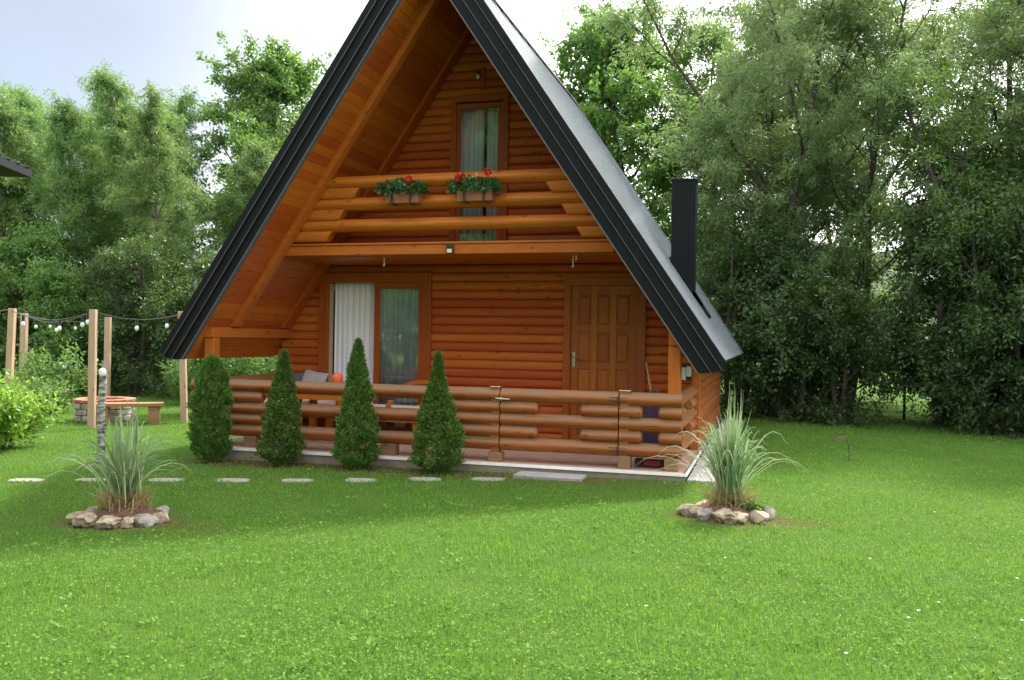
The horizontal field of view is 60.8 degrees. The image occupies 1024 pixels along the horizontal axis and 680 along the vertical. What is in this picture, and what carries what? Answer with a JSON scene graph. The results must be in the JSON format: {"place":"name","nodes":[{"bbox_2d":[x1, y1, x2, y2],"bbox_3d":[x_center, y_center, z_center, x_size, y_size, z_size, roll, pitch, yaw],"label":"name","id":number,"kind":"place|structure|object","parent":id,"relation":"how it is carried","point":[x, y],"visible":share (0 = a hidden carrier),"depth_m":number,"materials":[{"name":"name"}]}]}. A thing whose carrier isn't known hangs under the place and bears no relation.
{"place":"outdoors","nodes":[
{"label":"outdoors","id":0,"kind":"place"},
{"bbox_2d":[332,373,342,382],"bbox_3d":[-2.199,0.493,10.995,0.139,0.145,0.139,1,0,16],"label":"flower pot","id":1,"kind":"object","parent":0,"point":[337,377],"visible":0.81,"depth_m":10.94,"materials":[{"name":"orange ceramic"}]},
{"bbox_2d":[0,0,1022,281],"label":"sky","id":2,"kind":"structure","parent":0,"point":[44,44],"materials":[{"name":"white"}]},
{"bbox_2d":[0,346,1023,679],"bbox_3d":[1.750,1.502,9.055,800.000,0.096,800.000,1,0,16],"label":"ground","id":3,"kind":"structure","parent":0,"point":[424,524],"depth_m":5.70,"materials":[{"name":"green plant"}]},
{"bbox_2d":[4,308,16,387],"bbox_3d":[-8.652,0.533,15.036,0.100,2.156,0.100,3,0,-4],"label":"light post","id":4,"kind":"object","parent":3,"relation":"on","point":[11,337],"visible":0.54,"depth_m":14.99,"materials":[{"name":"brown wood"}]},
{"bbox_2d":[0,154,31,177],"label":"roof","id":5,"kind":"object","parent":3,"relation":"on","point":[9,167],"visible":1,"depth_m":9.00,"materials":[{"name":"metal"}]},
{"bbox_2d":[19,313,27,382],"bbox_3d":[-10.652,0.495,19.040,0.120,2.156,0.120,1,0,-4],"label":"light post","id":6,"kind":"object","parent":3,"relation":"on","point":[23,338],"visible":0.47,"depth_m":18.98,"materials":[{"name":"brown wood"}]},
{"bbox_2d":[8,478,43,482],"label":"stepping stone","id":7,"kind":"object","parent":3,"relation":"on","point":[26,479],"visible":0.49,"depth_m":8.79,"materials":[{"name":"grey stone"}]},
{"bbox_2d":[0,369,66,449],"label":"bush","id":8,"kind":"object","parent":3,"relation":"on","point":[15,424],"visible":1,"depth_m":11.15,"materials":[{"name":"green plant"}]},
{"bbox_2d":[5,95,69,327],"bbox_3d":[-17.352,-3.738,30.471,3.791,10.583,6.424,1,0,-1],"label":"willow","id":9,"kind":"object","parent":3,"relation":"on","point":[47,157],"visible":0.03,"depth_m":31.96,"materials":[{"name":"green plant"}]},
{"bbox_2d":[0,369,77,424],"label":"bush","id":10,"kind":"object","parent":3,"relation":"on","point":[45,386],"visible":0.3,"depth_m":14.22,"materials":[{"name":"green plant"}]},
{"bbox_2d":[0,218,79,375],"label":"young tree","id":11,"kind":"object","parent":3,"relation":"on","point":[41,242],"visible":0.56,"depth_m":22.38,"materials":[{"name":"green plant"}]},
{"bbox_2d":[0,84,81,368],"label":"willow","id":12,"kind":"object","parent":3,"relation":"on","point":[11,130],"visible":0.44,"depth_m":24.71,"materials":[{"name":"green plant"}]},
{"bbox_2d":[0,250,84,379],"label":"shrub","id":13,"kind":"object","parent":3,"relation":"on","point":[16,296],"visible":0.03,"depth_m":23.81,"materials":[{"name":"green plant"}]},
{"bbox_2d":[0,337,107,411],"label":"bush","id":14,"kind":"object","parent":3,"relation":"on","point":[61,366],"visible":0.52,"depth_m":16.49,"materials":[{"name":"green plant"}]},
{"bbox_2d":[14,255,118,394],"bbox_3d":[-10.855,-0.255,21.291,2.545,3.588,2.669,1,0,27],"label":"young tree","id":15,"kind":"object","parent":3,"relation":"on","point":[61,280],"visible":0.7,"depth_m":20.93,"materials":[{"name":"green plant"}]},
{"bbox_2d":[0,76,140,377],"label":"willow","id":16,"kind":"object","parent":3,"relation":"on","point":[24,100],"visible":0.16,"depth_m":26.04,"materials":[{"name":"green plant"}]},
{"bbox_2d":[0,260,148,390],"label":"shrub","id":17,"kind":"object","parent":3,"relation":"on","point":[85,292],"visible":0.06,"depth_m":22.56,"materials":[{"name":"green plant"}]},
{"bbox_2d":[66,510,90,521],"bbox_3d":[-3.368,1.380,6.800,0.206,0.108,0.142,1,0,-38],"label":"rock","id":18,"kind":"object","parent":3,"relation":"on","point":[71,516],"visible":0.48,"depth_m":6.74,"materials":[{"name":"beige stone"}]},
{"bbox_2d":[16,88,146,379],"bbox_3d":[-12.302,-3.180,25.975,3.430,9.575,5.812,1,0,-13],"label":"willow","id":19,"kind":"object","parent":3,"relation":"on","point":[68,128],"visible":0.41,"depth_m":24.19,"materials":[{"name":"green plant"}]},
{"bbox_2d":[72,512,96,527],"bbox_3d":[-3.265,1.383,6.655,0.179,0.129,0.180,1,0,-4],"label":"rock","id":20,"kind":"object","parent":3,"relation":"on","point":[87,520],"visible":0.93,"depth_m":6.60,"materials":[{"name":"beige stone"}]},
{"bbox_2d":[87,309,97,428],"bbox_3d":[-6.652,0.582,13.838,0.098,2.126,0.098,1,0,-4],"label":"light post","id":21,"kind":"object","parent":3,"relation":"on","point":[92,372],"visible":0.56,"depth_m":13.79,"materials":[{"name":"brown wood"}]},
{"bbox_2d":[11,310,88,330],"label":"string lights","id":22,"kind":"object","parent":21,"relation":"hanging from","point":[59,322],"visible":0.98,"depth_m":14.28,"materials":[{"name":"plastic"}]},
{"bbox_2d":[26,314,85,331],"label":"string lights","id":23,"kind":"object","parent":21,"relation":"hanging from","point":[56,324],"visible":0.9,"depth_m":16.16,"materials":[{"name":"plastic"}]},
{"bbox_2d":[52,100,144,244],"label":"willow","id":24,"kind":"object","parent":3,"relation":"on","point":[107,164],"visible":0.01,"depth_m":29.55,"materials":[{"name":"green plant"}]},
{"bbox_2d":[96,361,106,466],"bbox_3d":[-4.612,0.872,9.810,0.102,1.281,0.097,1,0,16],"label":"birch pole","id":25,"kind":"object","parent":3,"relation":"on","point":[101,424],"visible":0.88,"depth_m":9.78,"materials":[{"name":"white wood"}]},
{"bbox_2d":[72,396,135,421],"bbox_3d":[-7.083,1.204,15.181,1.002,0.377,1.009,1,0,16],"label":"fire pit","id":26,"kind":"object","parent":3,"relation":"on","point":[80,408],"visible":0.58,"depth_m":14.86,"materials":[{"name":"stone"}]},
{"bbox_2d":[104,317,111,396],"bbox_3d":[-9.268,0.537,20.000,0.120,2.116,0.120,1,0,-4],"label":"light post","id":27,"kind":"object","parent":3,"relation":"on","point":[107,336],"visible":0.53,"depth_m":19.94,"materials":[{"name":"brown wood"}]},
{"bbox_2d":[28,315,102,329],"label":"string lights","id":28,"kind":"object","parent":27,"relation":"hanging from","point":[75,325],"visible":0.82,"depth_m":19.57,"materials":[{"name":"plastic"}]},
{"bbox_2d":[95,515,121,528],"bbox_3d":[-3.046,1.390,6.602,0.176,0.117,0.142,1,0,6],"label":"rock","id":29,"kind":"object","parent":3,"relation":"on","point":[108,522],"visible":0.99,"depth_m":6.57,"materials":[{"name":"beige stone"}]},
{"bbox_2d":[33,397,197,528],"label":"pampas grass","id":30,"kind":"object","parent":3,"relation":"on","point":[124,498],"depth_m":6.85,"materials":[{"name":"green plant"}]},
{"bbox_2d":[120,516,133,528],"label":"rock","id":31,"kind":"object","parent":3,"relation":"on","point":[128,522],"visible":0.96,"depth_m":6.61,"materials":[{"name":"beige stone"}]},
{"bbox_2d":[96,402,163,424],"bbox_3d":[-6.460,1.254,14.672,1.110,0.395,0.300,1,0,-19],"label":"bench","id":32,"kind":"object","parent":3,"relation":"on","point":[153,412],"visible":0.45,"depth_m":14.67,"materials":[{"name":"brown wood"}]},
{"bbox_2d":[71,227,189,399],"bbox_3d":[-9.284,-0.537,21.391,2.994,4.334,3.515,1,0,-27],"label":"shrub","id":33,"kind":"object","parent":3,"relation":"on","point":[125,274],"visible":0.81,"depth_m":21.11,"materials":[{"name":"green plant"}]},
{"bbox_2d":[58,82,218,354],"bbox_3d":[-12.296,-3.418,29.261,6.118,10.079,3.610,1,0,34],"label":"willow","id":34,"kind":"object","parent":3,"relation":"on","point":[183,105],"visible":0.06,"depth_m":28.33,"materials":[{"name":"green plant"}]},
{"bbox_2d":[75,59,209,387],"bbox_3d":[-10.459,-2.990,25.210,3.741,9.242,4.577,1,0,-12],"label":"willow","id":35,"kind":"object","parent":3,"relation":"on","point":[107,89],"visible":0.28,"depth_m":24.14,"materials":[{"name":"green plant"}]},
{"bbox_2d":[134,514,159,527],"bbox_3d":[-2.831,1.392,6.731,0.197,0.114,0.171,1,0,36],"label":"rock","id":36,"kind":"object","parent":3,"relation":"on","point":[145,520],"visible":0.94,"depth_m":6.66,"materials":[{"name":"grey stone"}]},
{"bbox_2d":[153,511,169,523],"bbox_3d":[-2.757,1.393,6.836,0.140,0.105,0.110,1,0,-40],"label":"rock","id":37,"kind":"object","parent":3,"relation":"on","point":[163,517],"visible":0.79,"depth_m":6.80,"materials":[{"name":"beige stone"}]},
{"bbox_2d":[156,505,168,513],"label":"rock","id":38,"kind":"object","parent":3,"relation":"on","point":[163,508],"visible":0.56,"depth_m":7.07,"materials":[{"name":"stone"}]},
{"bbox_2d":[148,478,183,482],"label":"stepping stone","id":39,"kind":"object","parent":3,"relation":"on","point":[165,479],"visible":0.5,"depth_m":8.84,"materials":[{"name":"grey stone"}]},
{"bbox_2d":[155,358,196,404],"bbox_3d":[-7.067,0.794,18.788,1.386,1.344,1.235,1,0,16],"label":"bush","id":40,"kind":"object","parent":3,"relation":"on","point":[175,388],"visible":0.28,"depth_m":18.67,"materials":[{"name":"green plant"}]},
{"bbox_2d":[178,311,187,422],"bbox_3d":[-5.677,0.582,15.073,0.100,2.156,0.100,-1,0,-4],"label":"light post","id":41,"kind":"object","parent":3,"relation":"on","point":[183,389],"visible":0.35,"depth_m":15.03,"materials":[{"name":"brown wood"}]},
{"bbox_2d":[98,312,181,330],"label":"string lights","id":42,"kind":"object","parent":41,"relation":"hanging from","point":[137,327],"visible":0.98,"depth_m":14.41,"materials":[{"name":"metal"}]},
{"bbox_2d":[97,80,279,388],"bbox_3d":[-8.570,-2.599,23.930,3.033,8.466,5.139,1,0,41],"label":"willow","id":43,"kind":"object","parent":3,"relation":"on","point":[157,147],"visible":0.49,"depth_m":23.01,"materials":[{"name":"green plant"}]},
{"bbox_2d":[133,249,255,399],"bbox_3d":[-7.159,0.075,21.216,3.888,4.856,4.124,1,0,7],"label":"shrub","id":44,"kind":"object","parent":3,"relation":"on","point":[200,271],"visible":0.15,"depth_m":20.69,"materials":[{"name":"green plant"}]},
{"bbox_2d":[185,354,233,461],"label":"thuja","id":45,"kind":"object","parent":3,"relation":"on","point":[216,375],"visible":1,"depth_m":10.10,"materials":[{"name":"green plant"}]},
{"bbox_2d":[161,331,276,399],"bbox_3d":[-5.489,0.416,16.747,2.304,2.063,2.087,1,0,-23],"label":"bush","id":46,"kind":"object","parent":3,"relation":"on","point":[240,370],"visible":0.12,"depth_m":16.46,"materials":[{"name":"green plant"}]},
{"bbox_2d":[215,478,250,482],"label":"stepping stone","id":47,"kind":"object","parent":3,"relation":"on","point":[234,480],"visible":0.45,"depth_m":8.82,"materials":[{"name":"grey stone"}]},
{"bbox_2d":[154,29,335,251],"bbox_3d":[-7.920,-4.313,28.890,8.487,12.077,7.758,1,0,14],"label":"broadleaf tree","id":48,"kind":"object","parent":3,"relation":"on","point":[278,76],"visible":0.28,"depth_m":28.74,"materials":[{"name":"green plant"}]},
{"bbox_2d":[236,201,268,372],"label":"willow","id":49,"kind":"object","parent":3,"relation":"on","point":[242,207],"depth_m":24.21,"materials":[{"name":"green plant"}]},
{"bbox_2d":[255,348,307,465],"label":"thuja","id":50,"kind":"object","parent":3,"relation":"on","point":[282,414],"visible":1,"depth_m":9.86,"materials":[{"name":"green plant"}]},
{"bbox_2d":[281,478,313,482],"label":"stepping stone","id":51,"kind":"object","parent":3,"relation":"on","point":[291,480],"visible":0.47,"depth_m":8.83,"materials":[{"name":"grey stone"}]},
{"bbox_2d":[330,337,384,469],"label":"thuja","id":52,"kind":"object","parent":3,"relation":"on","point":[350,420],"visible":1,"depth_m":9.61,"materials":[{"name":"green plant"}]},
{"bbox_2d":[345,478,375,482],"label":"stepping stone","id":53,"kind":"object","parent":3,"relation":"on","point":[355,480],"visible":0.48,"depth_m":8.86,"materials":[{"name":"grey stone"}]},
{"bbox_2d":[409,477,440,480],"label":"stepping stone","id":54,"kind":"object","parent":3,"relation":"on","point":[423,478],"visible":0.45,"depth_m":8.98,"materials":[{"name":"stone"}]},
{"bbox_2d":[406,350,467,473],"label":"thuja","id":55,"kind":"object","parent":3,"relation":"on","point":[441,413],"visible":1,"depth_m":9.31,"materials":[{"name":"green plant"}]},
{"bbox_2d":[160,0,743,481],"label":"cabin","id":56,"kind":"object","parent":3,"relation":"on","point":[504,294],"visible":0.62,"depth_m":11.26,"materials":[{"name":"brown wood"}]},
{"bbox_2d":[264,381,345,440],"bbox_3d":[-2.804,0.934,11.852,1.230,0.720,0.870,1,0,16],"label":"porch sofa","id":57,"kind":"object","parent":56,"relation":"on","point":[329,422],"visible":0.06,"depth_m":11.68,"materials":[{"name":"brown wood"}]},
{"bbox_2d":[287,371,304,380],"bbox_3d":[-2.972,0.601,12.168,0.360,0.340,0.130,-11,-25,6],"label":"cushion","id":58,"kind":"object","parent":57,"relation":"on","point":[299,376],"visible":0.22,"depth_m":12.14,"materials":[{"name":"fabric"}]},
{"bbox_2d":[301,369,327,381],"bbox_3d":[-2.753,0.595,12.063,0.380,0.360,0.140,10,-18,24],"label":"cushion","id":59,"kind":"object","parent":57,"relation":"on","point":[311,376],"visible":0.43,"depth_m":12.02,"materials":[{"name":"grey fabric"}]},
{"bbox_2d":[296,394,363,446],"bbox_3d":[-2.302,0.933,11.023,1.000,0.740,0.500,1,0,16],"label":"porch table","id":60,"kind":"object","parent":56,"relation":"on","point":[313,399],"visible":0.04,"depth_m":10.86,"materials":[{"name":"brown wood"}]},
{"bbox_2d":[190,373,503,461],"bbox_3d":[-1.766,0.898,11.104,4.007,0.828,1.975,1,0,16],"label":"log fence","id":61,"kind":"object","parent":56,"relation":"on","point":[478,413],"visible":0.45,"depth_m":10.01,"materials":[{"name":"brown wood"}]},
{"bbox_2d":[317,272,432,430],"bbox_3d":[-1.833,0.187,12.512,1.700,2.245,0.745,1,0,16],"label":"french door","id":62,"kind":"structure","parent":56,"relation":"in","point":[391,313],"depth_m":12.21,"materials":[{"name":"brown wood"}]},
{"bbox_2d":[369,380,427,430],"bbox_3d":[-1.537,0.916,11.446,1.070,0.800,0.880,1,0,16],"label":"porch armchair","id":63,"kind":"object","parent":56,"relation":"on","point":[390,402],"visible":0.08,"depth_m":11.51,"materials":[{"name":"brown wood"}]},
{"bbox_2d":[373,175,429,205],"bbox_3d":[-1.326,-1.812,10.538,0.669,0.346,0.313,1,0,16],"label":"flower box","id":64,"kind":"object","parent":56,"relation":"attached to","point":[412,192],"visible":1,"depth_m":10.49,"materials":[{"name":"ceramic"}]},
{"bbox_2d":[446,244,453,253],"bbox_3d":[-0.742,-1.091,10.469,0.090,0.110,0.054,1,0,16],"label":"floodlight","id":65,"kind":"object","parent":56,"relation":"attached to","point":[449,248],"visible":1,"depth_m":10.45,"materials":[{"name":"black plastic"}]},
{"bbox_2d":[446,168,502,203],"bbox_3d":[-0.432,-1.818,10.272,0.676,0.390,0.305,1,0,16],"label":"flower box","id":66,"kind":"object","parent":56,"relation":"attached to","point":[466,190],"visible":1,"depth_m":10.23,"materials":[{"name":"ceramic"}]},
{"bbox_2d":[449,93,509,240],"bbox_3d":[-0.428,-2.231,11.815,0.820,2.128,0.178,1,0,16],"label":"balcony door","id":67,"kind":"structure","parent":56,"relation":"in","point":[467,112],"depth_m":11.83,"materials":[{"name":"brown wood"}]},
{"bbox_2d":[562,278,646,439],"bbox_3d":[1.188,0.281,11.285,1.070,2.160,0.164,1,0,16],"label":"entrance door","id":68,"kind":"structure","parent":56,"relation":"in","point":[604,322],"depth_m":11.28,"materials":[{"name":"brown wood"}]},
{"bbox_2d":[645,362,651,392],"bbox_3d":[1.716,0.813,10.754,0.217,1.075,0.451,1,0,-33],"label":"broom","id":69,"kind":"object","parent":56,"relation":"on","point":[649,382],"visible":0.06,"depth_m":10.90,"materials":[{"name":"wood"}]},
{"bbox_2d":[635,458,663,467],"bbox_3d":[1.515,1.323,9.416,0.370,0.080,0.124,1,0,16],"label":"tool case","id":70,"kind":"object","parent":56,"relation":"on","point":[649,462],"visible":0.79,"depth_m":9.37,"materials":[{"name":"red plastic"}]},
{"bbox_2d":[642,389,660,443],"bbox_3d":[1.669,0.974,10.279,0.328,0.791,0.328,1,0,16],"label":"storage bag","id":71,"kind":"object","parent":56,"relation":"on","point":[650,412],"visible":0.23,"depth_m":10.15,"materials":[{"name":"purple fabric"}]},
{"bbox_2d":[618,385,696,471],"bbox_3d":[1.719,0.956,10.085,0.674,0.830,1.975,1,0,16],"label":"log fence","id":72,"kind":"object","parent":56,"relation":"on","point":[677,413],"visible":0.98,"depth_m":9.18,"materials":[{"name":"brown wood"}]},
{"bbox_2d":[496,388,625,455],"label":"log gate","id":73,"kind":"structure","parent":72,"relation":"attached to","point":[522,420],"depth_m":9.43,"materials":[{"name":"brown wood"}]},
{"bbox_2d":[682,366,691,380],"bbox_3d":[2.184,0.415,10.975,0.150,0.185,0.060,1,0,16],"label":"meter box","id":74,"kind":"object","parent":56,"relation":"attached to","point":[686,372],"visible":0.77,"depth_m":10.95,"materials":[{"name":"white plastic"}]},
{"bbox_2d":[471,477,503,480],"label":"stepping stone","id":75,"kind":"object","parent":3,"relation":"on","point":[485,478],"visible":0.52,"depth_m":9.00,"materials":[{"name":"grey stone"}]},
{"bbox_2d":[513,471,586,481],"bbox_3d":[0.398,1.450,9.169,0.730,0.072,0.300,1,0,16],"label":"paver","id":76,"kind":"object","parent":3,"relation":"on","point":[556,476],"visible":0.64,"depth_m":9.10,"materials":[{"name":"grey stone"}]},
{"bbox_2d":[537,0,758,305],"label":"broadleaf tree","id":77,"kind":"object","parent":3,"relation":"on","point":[599,85],"visible":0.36,"depth_m":21.72,"materials":[{"name":"green plant"}]},
{"bbox_2d":[676,504,702,516],"bbox_3d":[1.488,1.413,7.231,0.181,0.121,0.208,1,0,-41],"label":"rock","id":78,"kind":"object","parent":3,"relation":"on","point":[688,510],"visible":0.77,"depth_m":7.16,"materials":[{"name":"beige stone"}]},
{"bbox_2d":[602,15,801,307],"bbox_3d":[5.166,-3.557,24.000,6.583,10.685,6.408,1,0,-41],"label":"broadleaf tree","id":79,"kind":"object","parent":3,"relation":"on","point":[680,82],"visible":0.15,"depth_m":23.24,"materials":[{"name":"green plant"}]},
{"bbox_2d":[697,508,712,520],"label":"rock","id":80,"kind":"object","parent":3,"relation":"on","point":[704,514],"visible":0.9,"depth_m":7.01,"materials":[{"name":"grey stone"}]},
{"bbox_2d":[687,419,742,483],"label":"gravel","id":81,"kind":"structure","parent":3,"relation":"on","point":[700,473],"depth_m":9.55,"materials":[{"name":"grey gravel"}]},
{"bbox_2d":[711,508,737,523],"bbox_3d":[1.693,1.416,6.958,0.167,0.138,0.207,1,0,-10],"label":"rock","id":82,"kind":"object","parent":3,"relation":"on","point":[727,515],"visible":0.96,"depth_m":6.90,"materials":[{"name":"beige stone"}]},
{"bbox_2d":[733,511,748,523],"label":"rock","id":83,"kind":"object","parent":3,"relation":"on","point":[742,517],"visible":0.81,"depth_m":6.91,"materials":[{"name":"beige stone"}]},
{"bbox_2d":[739,496,767,510],"bbox_3d":[1.954,1.346,7.131,0.274,0.142,0.279,1,0,-24],"label":"weed","id":84,"kind":"object","parent":3,"relation":"on","point":[757,505],"visible":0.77,"depth_m":7.08,"materials":[{"name":"green plant"}]},
{"bbox_2d":[696,206,815,418],"bbox_3d":[4.759,-0.501,17.642,3.710,4.575,3.160,1,0,-40],"label":"shrub","id":85,"kind":"object","parent":3,"relation":"on","point":[761,236],"visible":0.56,"depth_m":17.06,"materials":[{"name":"green plant"}]},
{"bbox_2d":[749,509,769,523],"bbox_3d":[1.981,1.419,7.004,0.151,0.114,0.218,1,0,8],"label":"rock","id":86,"kind":"object","parent":3,"relation":"on","point":[756,516],"visible":0.94,"depth_m":6.93,"materials":[{"name":"beige stone"}]},
{"bbox_2d":[761,506,775,519],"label":"rock","id":87,"kind":"object","parent":3,"relation":"on","point":[770,511],"visible":0.48,"depth_m":7.09,"materials":[{"name":"grey stone"}]},
{"bbox_2d":[582,0,990,406],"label":"willow","id":88,"kind":"object","parent":3,"relation":"on","point":[648,13],"visible":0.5,"depth_m":17.34,"materials":[{"name":"green plant"}]},
{"bbox_2d":[698,247,892,422],"bbox_3d":[5.484,0.311,16.909,3.749,4.415,3.534,1,0,-28],"label":"shrub","id":89,"kind":"object","parent":3,"relation":"on","point":[785,287],"visible":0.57,"depth_m":16.27,"materials":[{"name":"green plant"}]},
{"bbox_2d":[650,0,944,407],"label":"willow","id":90,"kind":"object","parent":3,"relation":"on","point":[810,30],"visible":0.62,"depth_m":17.23,"materials":[{"name":"green plant"}]},
{"bbox_2d":[749,272,917,427],"bbox_3d":[5.845,0.555,16.118,3.000,3.532,2.827,1,0,31],"label":"shrub","id":91,"kind":"object","parent":3,"relation":"on","point":[834,336],"visible":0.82,"depth_m":15.62,"materials":[{"name":"green plant"}]},
{"bbox_2d":[746,0,928,399],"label":"willow","id":92,"kind":"object","parent":3,"relation":"on","point":[878,292],"visible":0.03,"depth_m":21.72,"materials":[{"name":"green plant"}]},
{"bbox_2d":[676,0,1022,387],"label":"willow","id":93,"kind":"object","parent":3,"relation":"on","point":[731,55],"visible":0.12,"depth_m":20.48,"materials":[{"name":"green plant"}]},
{"bbox_2d":[839,427,862,460],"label":"sapling","id":94,"kind":"object","parent":3,"relation":"on","point":[847,454],"visible":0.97,"depth_m":10.85,"materials":[{"name":"green plant"}]},
{"bbox_2d":[754,362,1023,421],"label":"wire fence","id":95,"kind":"object","parent":3,"relation":"on","point":[904,414],"visible":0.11,"depth_m":16.85,"materials":[{"name":"metal"}]},
{"bbox_2d":[832,51,1022,342],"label":"leaning tree","id":96,"kind":"object","parent":3,"relation":"on","point":[927,164],"visible":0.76,"depth_m":15.28,"materials":[{"name":"green plant"}]},
{"bbox_2d":[847,149,1023,431],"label":"shrub","id":97,"kind":"object","parent":3,"relation":"on","point":[940,322],"visible":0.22,"depth_m":15.72,"materials":[{"name":"green plant"}]},
{"bbox_2d":[850,102,1023,423],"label":"shrub","id":98,"kind":"object","parent":3,"relation":"on","point":[987,165],"visible":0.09,"depth_m":16.53,"materials":[{"name":"green plant"}]},
{"bbox_2d":[874,177,1023,434],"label":"shrub","id":99,"kind":"object","parent":3,"relation":"on","point":[982,247],"visible":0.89,"depth_m":14.34,"materials":[{"name":"green plant"}]},
{"bbox_2d":[880,0,1023,318],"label":"willow","id":100,"kind":"object","parent":3,"relation":"on","point":[1009,88],"visible":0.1,"depth_m":18.58,"materials":[{"name":"green plant"}]},
{"bbox_2d":[891,0,1023,341],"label":"willow","id":101,"kind":"object","parent":3,"relation":"on","point":[1004,48],"visible":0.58,"depth_m":16.43,"materials":[{"name":"green plant"}]},
{"bbox_2d":[929,253,1023,435],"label":"shrub","id":102,"kind":"object","parent":3,"relation":"on","point":[1019,309],"visible":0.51,"depth_m":14.21,"materials":[{"name":"green plant"}]},
{"bbox_2d":[933,0,1023,289],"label":"broadleaf tree","id":103,"kind":"object","parent":3,"relation":"on","point":[1000,122],"visible":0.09,"depth_m":17.74,"materials":[{"name":"green plant"}]},
{"bbox_2d":[967,170,1023,438],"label":"shrub","id":104,"kind":"object","parent":3,"relation":"on","point":[1008,412],"visible":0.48,"depth_m":13.90,"materials":[{"name":"green plant"}]},
{"bbox_2d":[985,4,1023,257],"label":"willow","id":105,"kind":"object","parent":3,"relation":"on","point":[1016,86],"visible":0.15,"depth_m":19.65,"materials":[{"name":"green plant"}]},
{"bbox_2d":[638,384,805,524],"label":"pampas grass","id":106,"kind":"object","parent":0,"point":[729,456],"depth_m":7.15,"materials":[{"name":"green plant"}]},
{"bbox_2d":[712,251,952,350],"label":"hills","id":107,"kind":"structure","parent":0,"point":[891,283],"depth_m":168.35,"materials":[{"name":"green plant"}]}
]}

